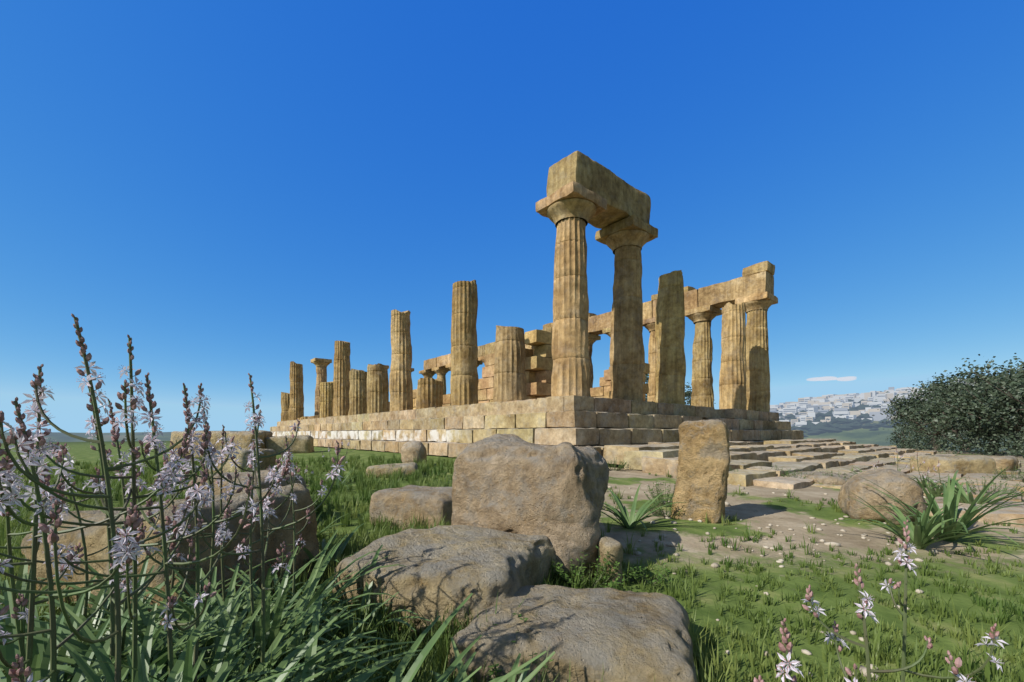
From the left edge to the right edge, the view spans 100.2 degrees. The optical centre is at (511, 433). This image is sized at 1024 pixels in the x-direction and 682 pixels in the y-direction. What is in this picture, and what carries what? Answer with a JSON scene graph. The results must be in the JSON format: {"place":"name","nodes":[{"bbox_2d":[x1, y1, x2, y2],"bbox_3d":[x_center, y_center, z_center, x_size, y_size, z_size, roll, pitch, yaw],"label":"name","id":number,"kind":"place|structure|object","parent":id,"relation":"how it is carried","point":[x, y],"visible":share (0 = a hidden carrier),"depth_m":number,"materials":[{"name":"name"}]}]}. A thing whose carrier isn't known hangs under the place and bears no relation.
{"place":"outdoors","nodes":[
{"label":"outdoors","id":0,"kind":"place"},
{"bbox_2d":[0,402,1023,681],"bbox_3d":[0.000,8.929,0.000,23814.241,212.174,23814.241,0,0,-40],"label":"ground","id":1,"kind":"structure","parent":0,"point":[784,514],"depth_m":3.96,"materials":[{"name":"green plant"}]},
{"bbox_2d":[0,313,1023,681],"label":"vegetation","id":2,"kind":"object","parent":1,"relation":"on","point":[252,631],"visible":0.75,"depth_m":1.76,"materials":[{"name":"green plant"}]},
{"bbox_2d":[28,426,1020,681],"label":"rocks","id":3,"kind":"object","parent":1,"relation":"on","point":[528,508],"visible":0.68,"depth_m":3.06,"materials":[{"name":"stone"}]},
{"bbox_2d":[270,395,1023,527],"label":"stone steps","id":4,"kind":"structure","parent":1,"relation":"on","point":[643,436],"depth_m":14.43,"materials":[{"name":"beige stone"}]},
{"bbox_2d":[389,329,649,411],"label":"ruined wall","id":5,"kind":"structure","parent":4,"relation":"on","point":[538,368],"depth_m":20.30,"materials":[{"name":"beige stone"}]},
{"bbox_2d":[281,151,778,420],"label":"temple columns","id":6,"kind":"structure","parent":4,"relation":"on","point":[583,191],"depth_m":17.86,"materials":[{"name":"beige stone"}]},
{"bbox_2d":[364,482,978,679],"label":"pebbles","id":7,"kind":"object","parent":1,"relation":"on","point":[716,565],"visible":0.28,"depth_m":4.20,"materials":[{"name":"beige stone"}]},
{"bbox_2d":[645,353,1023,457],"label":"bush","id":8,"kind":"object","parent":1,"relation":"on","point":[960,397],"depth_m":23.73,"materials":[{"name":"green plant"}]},
{"bbox_2d":[773,393,926,436],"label":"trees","id":9,"kind":"object","parent":1,"relation":"on","point":[813,428],"visible":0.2,"depth_m":665.39,"materials":[{"name":"plant"}]},
{"bbox_2d":[770,379,974,428],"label":"town","id":10,"kind":"object","parent":1,"relation":"on","point":[828,402],"visible":0.45,"depth_m":742.69,"materials":[{"name":"grey"}]},
{"bbox_2d":[0,0,1023,432],"label":"sky","id":11,"kind":"structure","parent":0,"point":[231,189],"materials":[{"name":"blue"}]},
{"bbox_2d":[807,376,855,380],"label":"cloud","id":12,"kind":"structure","parent":0,"point":[849,378],"depth_m":2973.90,"materials":[{"name":"white"}]}
]}

